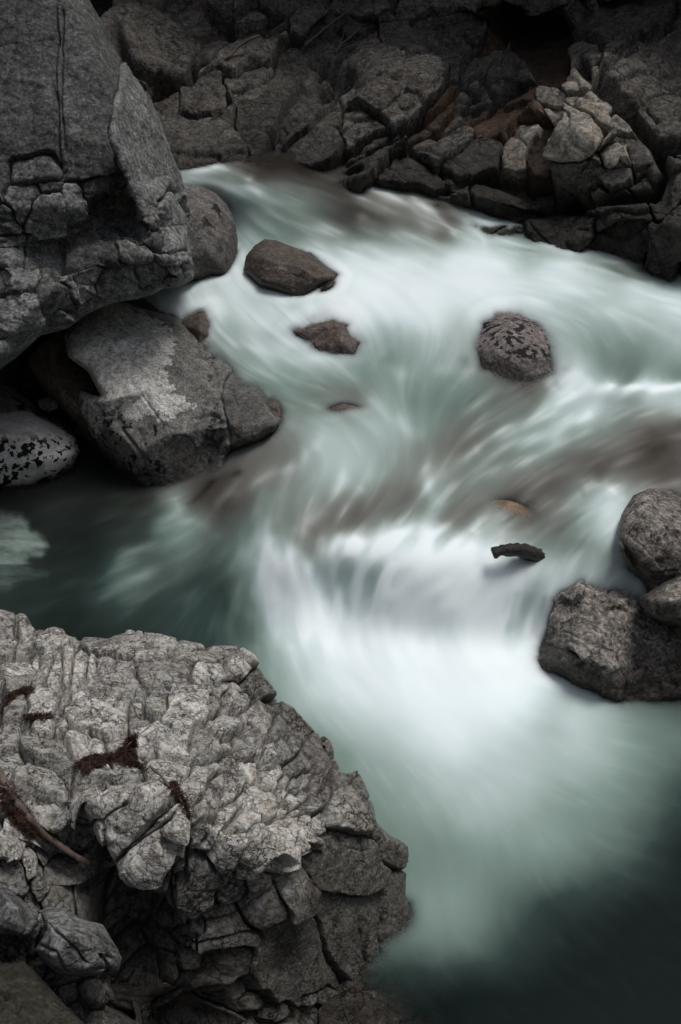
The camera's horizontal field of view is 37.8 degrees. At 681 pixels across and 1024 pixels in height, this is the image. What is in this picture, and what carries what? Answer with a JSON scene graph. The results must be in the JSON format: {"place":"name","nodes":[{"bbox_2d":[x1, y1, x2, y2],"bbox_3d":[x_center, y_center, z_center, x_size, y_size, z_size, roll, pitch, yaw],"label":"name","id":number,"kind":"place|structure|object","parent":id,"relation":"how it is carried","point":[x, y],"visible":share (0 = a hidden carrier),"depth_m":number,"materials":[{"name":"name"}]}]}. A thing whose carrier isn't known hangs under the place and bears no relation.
{"place":"outdoors","nodes":[
{"label":"outdoors","id":0,"kind":"place"},
{"bbox_2d":[0,0,193,368],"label":"overhanging rock","id":1,"kind":"object","parent":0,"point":[95,214],"visible":1,"depth_m":7.56,"materials":[{"name":"grey stone"}]},
{"bbox_2d":[0,153,680,1023],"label":"river water","id":2,"kind":"structure","parent":0,"point":[362,595],"depth_m":6.91,"materials":[{"name":"white liquid"}]},
{"bbox_2d":[244,239,337,296],"bbox_3d":[-0.463,-2.284,9.368,0.884,0.433,0.978,0,34,0],"label":"midstream boulder","id":3,"kind":"object","parent":2,"relation":"in","point":[281,267],"visible":0.99,"depth_m":9.05,"materials":[{"name":"stone"}]},
{"bbox_2d":[327,404,359,412],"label":"drowned stone","id":4,"kind":"object","parent":2,"relation":"in","point":[340,408],"visible":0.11,"depth_m":7.96,"materials":[{"name":"grey stone"}]},
{"bbox_2d":[493,500,529,514],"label":"drowned stone","id":5,"kind":"object","parent":2,"relation":"in","point":[512,507],"visible":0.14,"depth_m":6.96,"materials":[{"name":"brown stone"}]},
{"bbox_2d":[490,542,544,561],"bbox_3d":[1.253,0.320,6.654,0.616,0.403,0.150,-19,38,-26],"label":"log","id":6,"kind":"object","parent":2,"relation":"in","point":[525,551],"visible":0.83,"depth_m":6.48,"materials":[{"name":"brown wood"}]},
{"bbox_2d":[90,0,680,282],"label":"canyon cliff","id":7,"kind":"structure","parent":0,"point":[556,123],"depth_m":10.37,"materials":[{"name":"grey stone"}]},
{"bbox_2d":[226,35,260,59],"bbox_3d":[-1.100,-5.180,11.092,0.444,0.220,0.110,-20,39,-27],"label":"dead branch","id":8,"kind":"object","parent":7,"relation":"on","point":[229,56],"visible":1,"depth_m":11.09,"materials":[{"name":"brown wood"}]},
{"bbox_2d":[304,0,360,46],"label":"dead branch","id":9,"kind":"object","parent":7,"relation":"on","point":[307,43],"visible":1,"depth_m":11.71,"materials":[{"name":"brown wood"}]},
{"bbox_2d":[334,27,362,54],"bbox_3d":[0.092,-5.471,11.586,0.305,0.276,0.403,7,35,11],"label":"root","id":10,"kind":"object","parent":7,"relation":"on","point":[344,42],"visible":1,"depth_m":11.63,"materials":[{"name":"brown wood"}]},
{"bbox_2d":[116,204,680,924],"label":"riverbed","id":11,"kind":"structure","parent":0,"point":[412,904],"depth_m":8.48,"materials":[{"name":"brown stone"}]},
{"bbox_2d":[0,411,79,488],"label":"white boulder","id":12,"kind":"object","parent":11,"relation":"on","point":[35,450],"visible":0.94,"depth_m":8.26,"materials":[{"name":"grey stone"}]},
{"bbox_2d":[28,327,123,477],"bbox_3d":[-2.235,-0.968,8.766,0.900,1.212,1.585,-9,35,-13],"label":"slab stone","id":13,"kind":"object","parent":11,"relation":"on","point":[64,380],"visible":0.4,"depth_m":8.54,"materials":[{"name":"stone"}]},
{"bbox_2d":[38,396,57,411],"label":"pebble","id":14,"kind":"object","parent":13,"relation":"on","point":[48,403],"visible":1,"depth_m":8.57,"materials":[{"name":"grey stone"}]},
{"bbox_2d":[0,311,181,471],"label":"rocky bank","id":15,"kind":"structure","parent":11,"relation":"on","point":[17,374],"depth_m":8.99,"materials":[{"name":"black stone"}]},
{"bbox_2d":[0,385,39,413],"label":"smooth stone","id":16,"kind":"object","parent":15,"relation":"on","point":[12,399],"visible":0.66,"depth_m":8.69,"materials":[{"name":"grey stone"}]},
{"bbox_2d":[123,297,162,313],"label":"wedge stone","id":17,"kind":"object","parent":15,"relation":"on","point":[142,302],"visible":0.17,"depth_m":9.09,"materials":[{"name":"black stone"}]},
{"bbox_2d":[181,309,211,342],"bbox_3d":[-1.285,-1.648,9.042,0.395,0.309,0.644,-8,35,-11],"label":"knob stone","id":18,"kind":"object","parent":15,"relation":"on","point":[197,324],"visible":0.55,"depth_m":8.88,"materials":[{"name":"stone"}]},
{"bbox_2d":[65,302,281,486],"bbox_3d":[-1.432,-0.984,8.817,1.925,1.482,2.135,0,34,0],"label":"two tone boulder","id":19,"kind":"object","parent":11,"relation":"on","point":[175,402],"visible":0.85,"depth_m":8.16,"materials":[{"name":"grey stone"}]},
{"bbox_2d":[267,397,284,429],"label":"tip stone","id":20,"kind":"object","parent":19,"relation":"on","point":[274,405],"visible":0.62,"depth_m":8.05,"materials":[{"name":"brown stone"}]},
{"bbox_2d":[0,609,413,1023],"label":"fractured rock","id":21,"kind":"object","parent":11,"relation":"on","point":[281,898],"visible":0.88,"depth_m":4.40,"materials":[{"name":"grey stone"}]},
{"bbox_2d":[1,685,35,708],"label":"needle litter","id":22,"kind":"object","parent":21,"relation":"on","point":[13,694],"visible":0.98,"depth_m":4.82,"materials":[{"name":"brown plant"}]},
{"bbox_2d":[0,886,38,936],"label":"layered stone","id":23,"kind":"object","parent":21,"relation":"on","point":[18,916],"visible":0.99,"depth_m":3.70,"materials":[{"name":"grey stone"}]},
{"bbox_2d":[0,775,42,846],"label":"needle litter","id":24,"kind":"object","parent":21,"relation":"on","point":[19,815],"visible":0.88,"depth_m":4.05,"materials":[{"name":"brown plant"}]},
{"bbox_2d":[22,711,54,722],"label":"needle litter","id":25,"kind":"object","parent":21,"relation":"on","point":[40,716],"visible":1,"depth_m":4.67,"materials":[{"name":"brown plant"}]},
{"bbox_2d":[0,962,83,1023],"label":"mossy stone","id":26,"kind":"object","parent":21,"relation":"on","point":[28,995],"visible":1,"depth_m":3.39,"materials":[{"name":"grey stone"}]},
{"bbox_2d":[0,766,90,865],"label":"driftwood","id":27,"kind":"object","parent":21,"relation":"on","point":[45,834],"visible":0.95,"depth_m":4.12,"materials":[{"name":"brown wood"}]},
{"bbox_2d":[35,907,121,975],"bbox_3d":[-1.020,1.599,3.762,0.266,0.447,0.466,-22,40,-29],"label":"cracked stone","id":28,"kind":"object","parent":21,"relation":"on","point":[70,943],"visible":1,"depth_m":3.59,"materials":[{"name":"grey stone"}]},
{"bbox_2d":[70,733,149,773],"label":"needle litter","id":29,"kind":"object","parent":21,"relation":"on","point":[118,755],"visible":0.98,"depth_m":4.43,"materials":[{"name":"brown plant"}]},
{"bbox_2d":[166,779,192,817],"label":"needle litter","id":30,"kind":"object","parent":21,"relation":"on","point":[174,787],"visible":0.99,"depth_m":4.00,"materials":[{"name":"brown plant"}]},
{"bbox_2d":[148,764,183,803],"bbox_3d":[-0.706,1.112,4.042,0.199,0.122,0.027,24,41,31],"label":"stick","id":31,"kind":"object","parent":30,"relation":"on","point":[157,772],"visible":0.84,"depth_m":4.05,"materials":[{"name":"brown wood"}]},
{"bbox_2d":[183,184,237,279],"bbox_3d":[-1.406,-2.752,9.810,0.746,0.847,1.629,-6,34,-8],"label":"round boulder","id":32,"kind":"object","parent":11,"relation":"on","point":[213,245],"visible":0.56,"depth_m":9.35,"materials":[{"name":"grey stone"}]},
{"bbox_2d":[292,317,362,355],"bbox_3d":[-0.083,-1.552,8.933,0.740,0.452,0.950,0,34,0],"label":"veiled boulder","id":33,"kind":"object","parent":11,"relation":"on","point":[332,336],"visible":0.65,"depth_m":8.61,"materials":[{"name":"brown stone"}]},
{"bbox_2d":[319,972,425,1023],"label":"ledge stone","id":34,"kind":"object","parent":11,"relation":"on","point":[371,998],"visible":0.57,"depth_m":4.62,"materials":[{"name":"grey stone"}]},
{"bbox_2d":[473,310,557,385],"bbox_3d":[1.530,-1.357,8.650,1.072,0.592,1.329,0,34,0],"label":"speckled boulder","id":35,"kind":"object","parent":11,"relation":"on","point":[514,347],"visible":0.63,"depth_m":8.26,"materials":[{"name":"grey stone"}]},
{"bbox_2d":[536,567,680,704],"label":"granite block","id":36,"kind":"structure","parent":11,"relation":"on","point":[616,645],"depth_m":6.30,"materials":[{"name":"grey stone"}]},
{"bbox_2d":[640,575,680,625],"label":"dark cobble","id":37,"kind":"object","parent":36,"relation":"on","point":[662,602],"visible":0.97,"depth_m":6.08,"materials":[{"name":"stone"}]},
{"bbox_2d":[617,488,680,592],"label":"granite boulder","id":38,"kind":"object","parent":11,"relation":"on","point":[649,535],"visible":0.85,"depth_m":6.37,"materials":[{"name":"grey stone"}]}
]}

